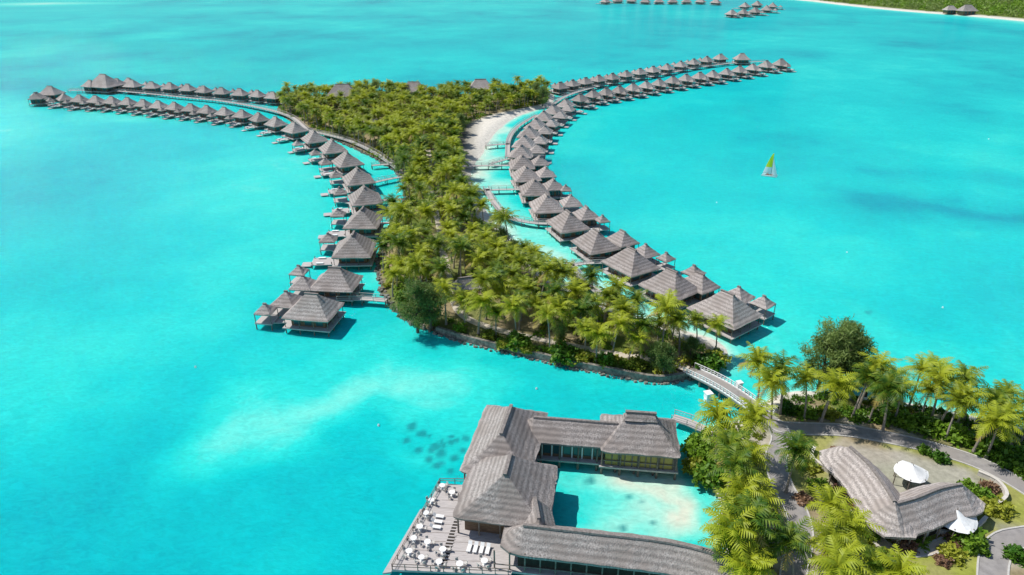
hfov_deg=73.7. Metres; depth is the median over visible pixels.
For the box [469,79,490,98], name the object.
thatched cottage
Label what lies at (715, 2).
overwater bungalow
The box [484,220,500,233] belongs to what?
coconut palm
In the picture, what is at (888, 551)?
shrub
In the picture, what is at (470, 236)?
coconut palm
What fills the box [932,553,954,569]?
shrub
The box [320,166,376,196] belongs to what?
overwater bungalow
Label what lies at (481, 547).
sun lounger
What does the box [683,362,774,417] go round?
footbridge
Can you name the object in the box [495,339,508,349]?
shrub
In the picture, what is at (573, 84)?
overwater bungalow
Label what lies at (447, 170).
coconut palm
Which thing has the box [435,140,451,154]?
coconut palm
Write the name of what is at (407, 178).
coconut palm
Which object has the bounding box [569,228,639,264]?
overwater bungalow
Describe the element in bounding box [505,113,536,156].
boardwalk
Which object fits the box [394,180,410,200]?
coconut palm
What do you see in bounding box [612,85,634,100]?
overwater bungalow
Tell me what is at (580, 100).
overwater bungalow
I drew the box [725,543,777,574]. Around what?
coconut palm
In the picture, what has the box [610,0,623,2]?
overwater bungalow
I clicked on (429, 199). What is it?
coconut palm
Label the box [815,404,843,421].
shrub
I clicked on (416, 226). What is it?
coconut palm
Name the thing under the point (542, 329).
undergrowth
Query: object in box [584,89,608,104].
overwater bungalow
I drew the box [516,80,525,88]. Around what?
coconut palm
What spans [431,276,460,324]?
coconut palm
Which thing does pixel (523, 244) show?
coconut palm
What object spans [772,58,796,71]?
overwater bungalow
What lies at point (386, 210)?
coconut palm
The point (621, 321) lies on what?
coconut palm
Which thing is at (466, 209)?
coconut palm
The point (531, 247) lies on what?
coconut palm
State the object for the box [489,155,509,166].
footbridge
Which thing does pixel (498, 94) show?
coconut palm
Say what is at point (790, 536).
coconut palm
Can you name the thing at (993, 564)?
road
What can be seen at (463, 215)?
coconut palm
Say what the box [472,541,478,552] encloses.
sun lounger
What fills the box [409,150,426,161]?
coconut palm
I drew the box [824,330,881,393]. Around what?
casuarina tree
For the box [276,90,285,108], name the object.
coconut palm
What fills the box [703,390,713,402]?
channel marker
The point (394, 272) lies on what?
coconut palm
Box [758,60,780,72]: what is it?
overwater bungalow
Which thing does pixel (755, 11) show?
overwater bungalow
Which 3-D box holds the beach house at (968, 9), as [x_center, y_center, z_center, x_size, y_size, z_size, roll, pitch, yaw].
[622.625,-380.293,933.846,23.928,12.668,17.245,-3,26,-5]
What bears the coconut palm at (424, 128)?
on the island ground at (478, 133)
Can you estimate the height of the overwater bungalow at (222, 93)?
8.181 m
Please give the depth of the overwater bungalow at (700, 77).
435.99 m
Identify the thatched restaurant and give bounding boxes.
[453,404,773,574]
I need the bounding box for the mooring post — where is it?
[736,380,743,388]
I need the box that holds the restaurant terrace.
[383,478,511,574]
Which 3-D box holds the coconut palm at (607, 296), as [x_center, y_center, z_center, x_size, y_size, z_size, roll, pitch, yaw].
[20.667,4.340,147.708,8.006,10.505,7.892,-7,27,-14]
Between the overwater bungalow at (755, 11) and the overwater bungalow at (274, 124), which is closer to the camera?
the overwater bungalow at (274, 124)
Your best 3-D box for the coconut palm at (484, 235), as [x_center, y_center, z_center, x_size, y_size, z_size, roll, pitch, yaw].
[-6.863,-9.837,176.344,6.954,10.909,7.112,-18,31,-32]
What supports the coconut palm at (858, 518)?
on the resort ground at (884, 458)
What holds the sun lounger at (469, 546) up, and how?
on the restaurant terrace
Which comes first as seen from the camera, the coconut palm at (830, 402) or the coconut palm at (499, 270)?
the coconut palm at (830, 402)
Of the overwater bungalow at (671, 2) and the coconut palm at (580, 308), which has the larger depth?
the overwater bungalow at (671, 2)
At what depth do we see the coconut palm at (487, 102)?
344.09 m
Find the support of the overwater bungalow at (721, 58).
in the lagoon water
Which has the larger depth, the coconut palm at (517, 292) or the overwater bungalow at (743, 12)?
the overwater bungalow at (743, 12)
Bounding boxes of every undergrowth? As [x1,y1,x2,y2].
[278,96,723,374]
[689,390,1023,574]
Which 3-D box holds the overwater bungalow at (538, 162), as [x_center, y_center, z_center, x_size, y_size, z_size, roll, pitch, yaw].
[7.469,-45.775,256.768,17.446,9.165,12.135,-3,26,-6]
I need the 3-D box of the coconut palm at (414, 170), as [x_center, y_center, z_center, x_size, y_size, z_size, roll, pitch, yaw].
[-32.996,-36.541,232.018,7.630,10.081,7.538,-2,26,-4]
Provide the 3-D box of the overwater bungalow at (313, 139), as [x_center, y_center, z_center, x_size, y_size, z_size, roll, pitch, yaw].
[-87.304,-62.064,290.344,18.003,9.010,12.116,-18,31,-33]
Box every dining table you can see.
[402,545,415,558]
[406,532,420,546]
[412,520,426,534]
[414,551,427,564]
[419,507,432,519]
[420,535,434,549]
[426,495,436,505]
[431,555,446,570]
[435,542,450,557]
[436,481,447,490]
[445,487,458,499]
[452,557,467,571]
[477,554,491,567]
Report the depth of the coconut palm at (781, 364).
116.74 m
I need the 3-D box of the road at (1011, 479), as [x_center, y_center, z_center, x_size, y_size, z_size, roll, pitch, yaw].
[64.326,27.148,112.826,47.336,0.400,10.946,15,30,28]
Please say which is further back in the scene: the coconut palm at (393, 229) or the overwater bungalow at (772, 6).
the overwater bungalow at (772, 6)
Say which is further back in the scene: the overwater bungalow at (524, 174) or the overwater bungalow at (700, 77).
the overwater bungalow at (700, 77)
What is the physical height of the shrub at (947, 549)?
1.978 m
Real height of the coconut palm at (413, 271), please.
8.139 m
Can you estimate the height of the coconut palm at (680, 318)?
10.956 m
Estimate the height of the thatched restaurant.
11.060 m
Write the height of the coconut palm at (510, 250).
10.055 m
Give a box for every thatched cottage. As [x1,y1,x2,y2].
[326,84,353,106]
[401,81,428,95]
[450,276,481,302]
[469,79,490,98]
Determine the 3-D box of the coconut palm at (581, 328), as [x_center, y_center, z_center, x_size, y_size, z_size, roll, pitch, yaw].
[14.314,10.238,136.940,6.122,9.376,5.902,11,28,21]
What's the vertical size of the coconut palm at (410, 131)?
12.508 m
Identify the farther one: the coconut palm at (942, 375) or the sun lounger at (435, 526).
the coconut palm at (942, 375)
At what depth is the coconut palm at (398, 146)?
258.35 m
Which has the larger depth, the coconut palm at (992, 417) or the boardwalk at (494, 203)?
the boardwalk at (494, 203)
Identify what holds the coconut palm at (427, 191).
on the island ground at (478, 133)
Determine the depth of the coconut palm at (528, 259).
166.69 m
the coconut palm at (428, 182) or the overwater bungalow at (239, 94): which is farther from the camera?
the overwater bungalow at (239, 94)
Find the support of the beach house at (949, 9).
on the distant motu ground at (997, 16)
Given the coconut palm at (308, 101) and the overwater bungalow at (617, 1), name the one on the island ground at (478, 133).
the coconut palm at (308, 101)
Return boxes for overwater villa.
[253,264,364,336]
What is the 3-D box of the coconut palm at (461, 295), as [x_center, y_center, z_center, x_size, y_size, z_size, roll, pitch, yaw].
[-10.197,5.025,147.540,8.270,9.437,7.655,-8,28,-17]
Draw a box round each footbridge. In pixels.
[336,293,387,307]
[371,161,391,169]
[373,173,405,186]
[462,162,508,169]
[477,185,520,194]
[485,141,509,149]
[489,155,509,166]
[572,257,604,268]
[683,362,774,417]
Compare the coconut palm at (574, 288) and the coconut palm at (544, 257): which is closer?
the coconut palm at (574, 288)
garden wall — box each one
[810,446,829,473]
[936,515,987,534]
[977,470,1008,502]
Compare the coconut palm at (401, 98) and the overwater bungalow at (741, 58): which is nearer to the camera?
the coconut palm at (401, 98)
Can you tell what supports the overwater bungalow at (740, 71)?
in the lagoon water
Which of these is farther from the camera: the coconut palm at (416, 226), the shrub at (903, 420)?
the coconut palm at (416, 226)
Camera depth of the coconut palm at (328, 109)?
315.12 m
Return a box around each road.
[761,415,1023,494]
[765,426,813,574]
[976,525,1023,574]
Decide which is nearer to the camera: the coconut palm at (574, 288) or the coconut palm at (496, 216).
the coconut palm at (574, 288)
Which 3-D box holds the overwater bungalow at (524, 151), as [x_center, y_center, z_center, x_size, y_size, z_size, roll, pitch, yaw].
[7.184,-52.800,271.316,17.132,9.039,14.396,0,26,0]
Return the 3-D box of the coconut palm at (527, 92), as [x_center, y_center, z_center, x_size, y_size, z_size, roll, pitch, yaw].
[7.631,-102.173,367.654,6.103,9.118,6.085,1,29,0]
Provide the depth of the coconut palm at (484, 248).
167.35 m
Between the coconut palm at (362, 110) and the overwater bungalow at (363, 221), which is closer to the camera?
the overwater bungalow at (363, 221)
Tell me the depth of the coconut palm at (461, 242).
165.16 m
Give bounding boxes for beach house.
[942,5,956,13]
[955,4,977,14]
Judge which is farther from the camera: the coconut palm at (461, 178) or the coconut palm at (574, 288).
the coconut palm at (461, 178)
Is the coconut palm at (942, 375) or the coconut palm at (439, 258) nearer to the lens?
the coconut palm at (942, 375)
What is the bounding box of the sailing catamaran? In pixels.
[761,153,777,177]
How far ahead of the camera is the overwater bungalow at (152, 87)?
404.20 m
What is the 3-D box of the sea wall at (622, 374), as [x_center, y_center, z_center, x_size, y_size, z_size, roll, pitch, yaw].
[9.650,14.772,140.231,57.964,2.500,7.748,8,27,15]
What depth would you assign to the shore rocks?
181.01 m
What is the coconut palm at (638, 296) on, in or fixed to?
on the island ground at (478, 133)
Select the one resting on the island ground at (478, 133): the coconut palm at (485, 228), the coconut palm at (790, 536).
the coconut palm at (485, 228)
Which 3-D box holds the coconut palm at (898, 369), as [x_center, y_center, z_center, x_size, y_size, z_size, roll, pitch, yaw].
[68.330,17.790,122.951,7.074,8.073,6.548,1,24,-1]
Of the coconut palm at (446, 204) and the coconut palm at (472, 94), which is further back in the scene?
the coconut palm at (472, 94)
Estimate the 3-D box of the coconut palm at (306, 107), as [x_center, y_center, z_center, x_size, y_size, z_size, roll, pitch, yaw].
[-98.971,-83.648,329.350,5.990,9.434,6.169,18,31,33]
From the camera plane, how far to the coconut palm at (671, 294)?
143.13 m
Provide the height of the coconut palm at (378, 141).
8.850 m
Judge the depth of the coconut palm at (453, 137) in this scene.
266.37 m
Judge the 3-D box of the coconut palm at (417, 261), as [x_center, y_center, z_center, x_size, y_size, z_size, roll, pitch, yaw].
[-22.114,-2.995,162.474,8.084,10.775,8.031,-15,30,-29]
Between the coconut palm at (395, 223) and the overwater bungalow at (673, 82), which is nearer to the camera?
the coconut palm at (395, 223)
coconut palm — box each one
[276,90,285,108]
[281,81,293,91]
[281,96,292,111]
[296,85,306,91]
[296,101,305,122]
[299,90,309,98]
[301,104,311,123]
[304,99,312,117]
[305,86,316,93]
[308,108,321,126]
[308,110,321,124]
[310,96,320,104]
[310,102,318,116]
[314,85,322,102]
[322,106,334,129]
[323,112,337,134]
[323,116,332,131]
[326,93,335,109]
[330,100,338,110]
[332,117,345,135]
[334,113,345,132]
[335,90,344,109]
[340,103,349,116]
[341,109,350,116]
[342,117,353,137]
[345,124,356,138]
[348,102,360,111]
[350,115,366,143]
[352,94,361,105]
[355,106,367,123]
[355,124,366,145]
[358,99,372,107]
[359,92,367,102]
[360,124,378,145]
[362,78,370,84]
[364,113,373,121]
[364,118,375,142]
[367,94,375,108]
[367,126,378,149]
[368,85,377,92]
[370,97,380,115]
[370,108,382,118]
[373,237,393,272]
[374,118,384,128]
[374,229,394,267]
[375,128,386,150]
[376,204,399,224]
[377,137,388,156]
[378,193,406,208]
[380,132,397,158]
[380,230,413,276]
[380,253,398,267]
[381,125,394,143]
[382,93,392,102]
[382,109,393,117]
[383,114,395,131]
[383,204,410,224]
[383,253,409,285]
[383,265,406,296]
[384,81,392,87]
[384,103,395,112]
[384,143,397,162]
[384,220,405,251]
[384,225,405,254]
[385,115,403,131]
[386,94,395,101]
[386,117,403,144]
[388,199,418,224]
[390,100,399,109]
[390,126,406,140]
[392,142,409,154]
[393,110,405,117]
[393,131,407,143]
[394,126,409,138]
[394,149,410,169]
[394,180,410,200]
[394,225,422,257]
[395,95,408,112]
[395,103,407,110]
[395,114,408,125]
[395,151,415,185]
[396,83,405,90]
[396,142,411,160]
[396,172,418,198]
[400,224,425,254]
[402,93,414,111]
[402,208,418,227]
[402,250,434,280]
[402,262,422,293]
[403,126,420,156]
[403,164,424,193]
[404,118,418,126]
[405,110,416,118]
[406,103,420,111]
[408,141,429,155]
[408,180,431,198]
[408,242,433,277]
[409,147,427,172]
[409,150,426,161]
[410,133,425,142]
[410,143,429,155]
[410,155,429,169]
[412,173,426,192]
[412,202,438,238]
[413,133,430,150]
[413,200,434,227]
[413,262,433,282]
[414,85,424,91]
[414,160,430,169]
[415,121,432,134]
[416,104,424,124]
[416,187,433,201]
[417,164,432,177]
[417,191,440,221]
[417,195,439,218]
[417,225,437,243]
[418,89,429,95]
[419,232,449,278]
[420,94,433,102]
[420,110,429,117]
[420,219,435,245]
[422,242,438,277]
[423,175,435,189]
[424,233,448,272]
[426,86,434,93]
[426,121,440,144]
[426,257,456,278]
[427,132,445,162]
[427,255,450,277]
[428,150,446,179]
[430,137,447,150]
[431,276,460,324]
[432,112,442,119]
[432,167,442,192]
[432,168,451,197]
[433,197,447,217]
[434,89,445,96]
[434,116,450,127]
[434,149,453,162]
[434,193,456,219]
[434,279,451,315]
[435,123,451,139]
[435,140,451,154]
[435,182,452,211]
[436,102,447,111]
[437,162,457,195]
[437,216,459,234]
[440,88,452,106]
[441,227,462,261]
[442,155,464,194]
[442,200,461,236]
[443,181,467,220]
[443,197,466,227]
[444,99,455,104]
[445,120,460,129]
[445,129,461,141]
[445,135,459,148]
[445,234,477,276]
[446,103,457,112]
[446,286,479,326]
[448,146,467,157]
[448,165,465,181]
[448,233,471,268]
[448,241,478,275]
[449,139,462,156]
[450,171,463,197]
[450,217,464,231]
[451,123,462,136]
[452,173,474,199]
[452,236,476,274]
[453,89,462,98]
[453,210,473,234]
[454,183,469,199]
[457,153,468,173]
[459,97,469,104]
[460,94,471,105]
[460,105,469,122]
[460,200,474,223]
[461,182,484,200]
[461,185,482,219]
[461,195,481,223]
[462,221,480,252]
[462,289,500,333]
[463,86,471,92]
[465,232,479,261]
[465,247,489,292]
[466,108,476,119]
[466,265,501,319]
[469,92,477,107]
[470,197,493,224]
[471,99,478,112]
[471,243,495,270]
[472,238,491,270]
[473,94,480,110]
[473,227,498,243]
[477,222,497,243]
[478,106,486,114]
[481,99,490,112]
[481,233,505,246]
[481,235,511,252]
[481,304,508,337]
[482,262,508,311]
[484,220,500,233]
[484,254,509,292]
[485,94,494,113]
[486,247,511,267]
[487,273,515,318]
[488,207,519,240]
[488,208,507,237]
[490,86,499,102]
[493,91,504,111]
[495,294,527,329]
[499,87,506,104]
[500,244,525,278]
[501,289,533,329]
[504,262,525,282]
[506,92,516,107]
[506,98,512,109]
[506,241,522,262]
[506,249,532,276]
[507,83,516,102]
[507,271,536,294]
[511,76,521,84]
[514,276,540,320]
[515,92,524,105]
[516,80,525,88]
[517,238,535,268]
[522,89,530,105]
[522,252,533,275]
[523,291,548,324]
[524,242,545,282]
[525,252,547,292]
[526,88,535,105]
[526,250,556,287]
[530,302,563,347]
[533,256,565,309]
[536,278,571,330]
[538,76,546,85]
[540,292,560,321]
[540,293,577,326]
[542,268,565,290]
[545,259,579,282]
[549,256,564,292]
[559,277,590,322]
[560,263,581,280]
[562,295,589,332]
[564,277,590,295]
[564,293,601,340]
[570,316,597,350]
[579,263,606,287]
[580,279,599,292]
[580,319,615,361]
[584,292,610,322]
[590,285,625,323]
[602,274,633,303]
[603,310,636,352]
[604,294,638,345]
[606,293,630,332]
[613,304,639,339]
[625,306,662,352]
[625,327,652,358]
[626,288,649,327]
[644,294,687,341]
[649,288,685,334]
[649,309,674,341]
[661,307,695,355]
[667,320,690,339]
[684,309,710,338]
[692,394,743,461]
[698,520,753,561]
[699,313,731,350]
[700,499,766,557]
[702,426,754,485]
[703,487,752,526]
[705,441,760,510]
[716,469,772,505]
[716,544,771,574]
[718,489,786,555]
[720,461,769,500]
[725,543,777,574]
[727,396,778,455]
[727,474,791,529]
[728,527,774,567]
[730,492,775,541]
[735,341,779,400]
[740,436,773,470]
[748,364,794,420]
[760,349,808,414]
[760,517,815,574]
[773,429,821,493]
[786,360,823,418]
[801,533,878,574]
[804,506,862,574]
[805,482,861,522]
[806,535,863,574]
[815,367,864,422]
[817,368,862,416]
[820,502,886,550]
[849,359,888,416]
[852,540,898,574]
[853,347,901,408]
[864,369,916,431]
[865,375,895,421]
[866,543,929,574]
[885,363,913,379]
[891,374,921,416]
[900,353,937,406]
[908,359,964,416]
[909,377,947,412]
[918,350,954,380]
[935,376,978,422]
[937,381,979,440]
[946,360,989,420]
[948,379,993,422]
[970,400,1023,452]
[971,380,1019,429]
[972,401,1023,458]
[982,398,1023,436]
[992,379,1022,411]
[1001,386,1023,433]
[1013,406,1023,443]
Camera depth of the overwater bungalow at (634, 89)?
398.58 m
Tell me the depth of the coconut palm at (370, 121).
294.81 m
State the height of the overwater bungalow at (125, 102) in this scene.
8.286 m
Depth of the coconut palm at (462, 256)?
170.64 m
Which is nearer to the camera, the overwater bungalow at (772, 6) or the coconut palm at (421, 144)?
the coconut palm at (421, 144)
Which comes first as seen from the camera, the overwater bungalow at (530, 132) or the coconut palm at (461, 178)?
the coconut palm at (461, 178)
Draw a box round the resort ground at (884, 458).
[687,391,1023,574]
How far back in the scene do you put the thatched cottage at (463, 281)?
159.94 m
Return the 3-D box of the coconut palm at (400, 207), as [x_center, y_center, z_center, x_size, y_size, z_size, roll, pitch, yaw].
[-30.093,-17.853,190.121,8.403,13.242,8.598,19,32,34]
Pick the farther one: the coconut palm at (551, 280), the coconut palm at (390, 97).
the coconut palm at (390, 97)
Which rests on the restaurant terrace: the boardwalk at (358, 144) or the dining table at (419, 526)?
the dining table at (419, 526)
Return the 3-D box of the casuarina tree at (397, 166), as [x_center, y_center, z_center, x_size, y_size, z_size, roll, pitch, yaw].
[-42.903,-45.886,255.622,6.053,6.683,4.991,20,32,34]
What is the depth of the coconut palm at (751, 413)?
105.06 m
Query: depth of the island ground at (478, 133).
177.49 m
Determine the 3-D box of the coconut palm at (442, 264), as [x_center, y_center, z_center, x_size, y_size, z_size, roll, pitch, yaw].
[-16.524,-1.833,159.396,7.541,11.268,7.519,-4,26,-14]
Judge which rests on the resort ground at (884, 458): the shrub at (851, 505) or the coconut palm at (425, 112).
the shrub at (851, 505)
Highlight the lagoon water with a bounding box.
[0,0,1023,574]
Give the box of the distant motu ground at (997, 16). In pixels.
[802,0,1023,20]
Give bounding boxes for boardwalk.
[68,88,308,129]
[305,128,404,172]
[483,185,548,228]
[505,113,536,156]
[547,59,765,106]
[565,258,634,307]
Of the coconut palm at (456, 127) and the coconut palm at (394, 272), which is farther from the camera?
the coconut palm at (456, 127)
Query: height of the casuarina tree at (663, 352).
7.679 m
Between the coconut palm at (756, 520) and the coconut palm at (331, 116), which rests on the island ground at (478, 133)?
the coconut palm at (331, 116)
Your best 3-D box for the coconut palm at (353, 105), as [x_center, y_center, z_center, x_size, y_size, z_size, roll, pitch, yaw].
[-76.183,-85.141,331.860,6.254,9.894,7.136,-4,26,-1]
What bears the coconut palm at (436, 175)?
on the island ground at (478, 133)
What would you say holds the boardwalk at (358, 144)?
on the island ground at (478, 133)
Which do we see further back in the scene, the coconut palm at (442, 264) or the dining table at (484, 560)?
the coconut palm at (442, 264)
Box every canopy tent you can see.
[892,460,928,489]
[945,508,977,538]
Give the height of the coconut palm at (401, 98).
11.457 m
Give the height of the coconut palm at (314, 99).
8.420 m
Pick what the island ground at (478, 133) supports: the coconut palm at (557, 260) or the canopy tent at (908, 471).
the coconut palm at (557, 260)
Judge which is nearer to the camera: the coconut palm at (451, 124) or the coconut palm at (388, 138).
the coconut palm at (388, 138)
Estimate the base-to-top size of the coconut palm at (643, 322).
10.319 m
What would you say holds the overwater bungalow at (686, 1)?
in the lagoon water
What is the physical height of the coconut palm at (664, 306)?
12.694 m
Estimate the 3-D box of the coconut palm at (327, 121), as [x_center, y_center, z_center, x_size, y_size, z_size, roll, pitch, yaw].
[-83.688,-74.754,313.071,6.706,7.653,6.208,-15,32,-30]
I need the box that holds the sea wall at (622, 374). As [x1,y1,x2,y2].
[434,326,703,385]
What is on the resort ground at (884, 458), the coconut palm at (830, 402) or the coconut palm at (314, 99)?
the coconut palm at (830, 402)
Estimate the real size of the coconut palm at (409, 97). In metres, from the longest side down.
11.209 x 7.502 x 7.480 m
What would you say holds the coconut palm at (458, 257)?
on the island ground at (478, 133)
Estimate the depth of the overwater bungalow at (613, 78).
434.56 m
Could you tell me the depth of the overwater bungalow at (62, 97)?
371.04 m
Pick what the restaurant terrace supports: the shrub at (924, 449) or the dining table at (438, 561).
the dining table at (438, 561)
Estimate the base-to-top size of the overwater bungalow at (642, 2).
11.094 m
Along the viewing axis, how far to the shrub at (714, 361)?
134.95 m
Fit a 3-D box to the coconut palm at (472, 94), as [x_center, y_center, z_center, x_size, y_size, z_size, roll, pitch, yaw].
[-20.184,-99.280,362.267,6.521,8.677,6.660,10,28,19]
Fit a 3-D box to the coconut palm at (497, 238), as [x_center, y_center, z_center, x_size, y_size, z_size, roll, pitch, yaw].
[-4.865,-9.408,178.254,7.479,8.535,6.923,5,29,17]
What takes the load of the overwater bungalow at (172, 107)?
in the lagoon water
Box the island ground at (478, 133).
[277,89,727,374]
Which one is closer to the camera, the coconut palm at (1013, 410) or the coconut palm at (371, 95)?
the coconut palm at (1013, 410)
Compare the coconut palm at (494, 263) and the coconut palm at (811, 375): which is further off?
the coconut palm at (494, 263)
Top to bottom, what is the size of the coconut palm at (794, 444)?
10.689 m
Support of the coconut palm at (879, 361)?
on the resort ground at (884, 458)
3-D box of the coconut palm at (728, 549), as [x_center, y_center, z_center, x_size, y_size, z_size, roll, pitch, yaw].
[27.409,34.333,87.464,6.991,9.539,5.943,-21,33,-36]
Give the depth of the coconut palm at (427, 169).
238.99 m
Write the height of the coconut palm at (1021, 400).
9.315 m
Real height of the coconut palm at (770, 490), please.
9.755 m
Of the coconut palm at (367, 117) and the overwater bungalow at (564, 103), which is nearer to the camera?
the coconut palm at (367, 117)
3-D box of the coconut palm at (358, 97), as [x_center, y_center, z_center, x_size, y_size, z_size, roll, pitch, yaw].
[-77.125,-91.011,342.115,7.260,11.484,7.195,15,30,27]
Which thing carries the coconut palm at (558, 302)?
on the island ground at (478, 133)
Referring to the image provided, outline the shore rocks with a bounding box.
[308,128,435,333]
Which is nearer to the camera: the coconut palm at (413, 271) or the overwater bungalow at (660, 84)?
the coconut palm at (413, 271)
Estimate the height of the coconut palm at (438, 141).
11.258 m
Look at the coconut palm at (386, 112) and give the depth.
317.92 m
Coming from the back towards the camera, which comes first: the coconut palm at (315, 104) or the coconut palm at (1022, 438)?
the coconut palm at (315, 104)
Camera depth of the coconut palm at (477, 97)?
357.49 m
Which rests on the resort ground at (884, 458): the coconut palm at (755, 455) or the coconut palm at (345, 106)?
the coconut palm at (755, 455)
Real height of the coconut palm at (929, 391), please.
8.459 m
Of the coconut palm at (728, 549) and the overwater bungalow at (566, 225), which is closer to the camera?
the coconut palm at (728, 549)
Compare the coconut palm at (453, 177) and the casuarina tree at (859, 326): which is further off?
the coconut palm at (453, 177)
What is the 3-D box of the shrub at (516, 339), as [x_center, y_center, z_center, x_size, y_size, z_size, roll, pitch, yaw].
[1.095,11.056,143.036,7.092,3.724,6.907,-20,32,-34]
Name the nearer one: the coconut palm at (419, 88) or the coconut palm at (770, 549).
the coconut palm at (770, 549)
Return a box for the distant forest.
[820,0,1023,16]
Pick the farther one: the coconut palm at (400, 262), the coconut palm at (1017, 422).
the coconut palm at (400, 262)
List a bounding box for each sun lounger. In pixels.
[429,522,440,528]
[431,517,442,524]
[432,512,443,517]
[466,540,471,552]
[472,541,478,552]
[478,542,484,553]
[485,543,490,554]
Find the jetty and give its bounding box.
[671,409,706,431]
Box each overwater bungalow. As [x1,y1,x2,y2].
[27,92,56,106]
[29,86,65,100]
[46,92,72,108]
[62,94,88,110]
[79,95,104,111]
[80,74,136,93]
[95,96,120,112]
[111,97,136,113]
[122,79,146,93]
[126,99,151,115]
[141,100,167,117]
[142,81,165,93]
[157,101,183,118]
[160,82,183,95]
[174,103,200,120]
[178,83,200,96]
[189,105,216,122]
[195,85,217,97]
[206,106,235,124]
[212,87,234,99]
[224,109,252,127]
[230,88,253,102]
[241,112,269,130]
[248,89,269,104]
[256,116,288,136]
[263,91,280,105]
[271,121,308,143]
[288,129,328,153]
[301,230,377,269]
[302,138,347,164]
[314,150,365,178]
[318,206,383,239]
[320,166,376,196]
[323,184,383,215]
[508,143,550,163]
[509,153,548,175]
[510,164,556,192]
[511,134,553,154]
[516,124,557,144]
[519,177,571,206]
[523,117,562,135]
[528,192,582,224]
[532,110,568,127]
[545,104,575,120]
[545,205,610,245]
[550,81,569,94]
[557,98,586,113]
[564,79,580,91]
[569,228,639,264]
[570,93,597,108]
[576,77,593,89]
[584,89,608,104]
[590,74,607,86]
[596,0,611,4]
[598,87,620,102]
[600,243,675,290]
[603,72,620,85]
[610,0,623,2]
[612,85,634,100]
[617,70,634,82]
[625,83,648,97]
[627,0,636,3]
[631,68,647,80]
[638,264,720,308]
[639,0,650,4]
[639,80,661,95]
[644,66,660,77]
[651,78,673,92]
[654,0,663,4]
[657,63,674,74]
[664,76,687,90]
[667,0,677,4]
[670,60,687,72]
[678,73,701,88]
[681,0,691,3]
[684,58,700,68]
[685,285,775,343]
[692,71,713,85]
[694,0,705,3]
[697,56,713,67]
[706,70,728,83]
[710,0,721,4]
[712,53,727,64]
[718,68,740,81]
[724,10,739,17]
[731,65,754,78]
[732,2,750,9]
[732,53,750,64]
[737,9,751,17]
[745,63,766,76]
[748,7,768,15]
[751,1,762,7]
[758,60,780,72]
[761,5,777,13]
[769,3,782,9]
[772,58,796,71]
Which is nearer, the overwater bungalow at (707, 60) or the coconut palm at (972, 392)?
the coconut palm at (972, 392)
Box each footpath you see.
[363,121,688,370]
[847,502,955,557]
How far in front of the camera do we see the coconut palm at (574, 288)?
146.02 m
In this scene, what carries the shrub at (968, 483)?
on the resort ground at (884, 458)
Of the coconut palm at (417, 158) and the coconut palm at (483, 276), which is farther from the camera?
the coconut palm at (417, 158)
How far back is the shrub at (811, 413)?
121.05 m
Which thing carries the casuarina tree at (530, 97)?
on the island ground at (478, 133)
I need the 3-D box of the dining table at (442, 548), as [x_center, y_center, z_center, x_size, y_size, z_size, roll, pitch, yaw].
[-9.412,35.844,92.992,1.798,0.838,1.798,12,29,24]
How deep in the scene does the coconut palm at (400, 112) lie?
312.79 m
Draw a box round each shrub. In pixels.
[451,321,467,332]
[480,328,499,340]
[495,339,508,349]
[502,329,532,351]
[519,343,536,354]
[547,340,580,366]
[572,348,592,364]
[593,351,616,368]
[625,355,649,371]
[680,432,720,456]
[680,456,702,474]
[686,444,713,463]
[691,351,726,375]
[691,458,727,489]
[709,349,731,366]
[778,401,800,416]
[791,490,814,508]
[794,403,819,421]
[796,459,822,476]
[805,477,830,493]
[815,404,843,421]
[831,483,845,497]
[838,491,853,508]
[841,406,869,424]
[859,527,881,542]
[864,406,895,427]
[865,545,895,567]
[891,409,922,433]
[891,539,919,558]
[909,410,943,438]
[913,536,931,552]
[916,443,932,456]
[929,448,951,464]
[932,419,967,448]
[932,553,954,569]
[935,540,968,568]
[940,528,966,548]
[943,526,991,557]
[951,426,989,456]
[956,477,979,497]
[976,433,1018,468]
[976,486,998,500]
[978,478,1001,494]
[979,495,1018,522]
[998,445,1023,472]
[1000,543,1023,567]
[1013,460,1023,479]
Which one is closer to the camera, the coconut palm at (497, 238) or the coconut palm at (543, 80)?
the coconut palm at (497, 238)
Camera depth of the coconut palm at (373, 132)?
280.26 m
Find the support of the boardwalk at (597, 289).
on the island ground at (478, 133)
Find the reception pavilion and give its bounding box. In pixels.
[819,446,984,544]
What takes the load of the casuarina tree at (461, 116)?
on the island ground at (478, 133)
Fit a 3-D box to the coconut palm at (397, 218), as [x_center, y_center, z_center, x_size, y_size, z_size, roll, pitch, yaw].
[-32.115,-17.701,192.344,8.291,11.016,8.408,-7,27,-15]
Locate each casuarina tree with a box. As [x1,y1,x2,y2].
[369,79,383,90]
[385,278,442,332]
[391,157,403,172]
[407,281,449,329]
[454,113,469,131]
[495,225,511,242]
[506,238,520,246]
[525,87,534,101]
[531,81,539,101]
[534,84,549,105]
[550,321,567,344]
[646,339,665,367]
[651,341,678,373]
[680,335,703,358]
[795,327,848,389]
[796,316,876,390]
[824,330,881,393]
[832,316,881,371]
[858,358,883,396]
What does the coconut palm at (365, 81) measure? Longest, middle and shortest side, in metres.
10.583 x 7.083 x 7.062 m
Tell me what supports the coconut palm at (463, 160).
on the island ground at (478, 133)
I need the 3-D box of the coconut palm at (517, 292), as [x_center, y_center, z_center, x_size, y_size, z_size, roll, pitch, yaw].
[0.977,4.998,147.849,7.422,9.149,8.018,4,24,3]
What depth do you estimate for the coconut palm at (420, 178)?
225.66 m
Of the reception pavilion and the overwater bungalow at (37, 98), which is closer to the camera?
the reception pavilion

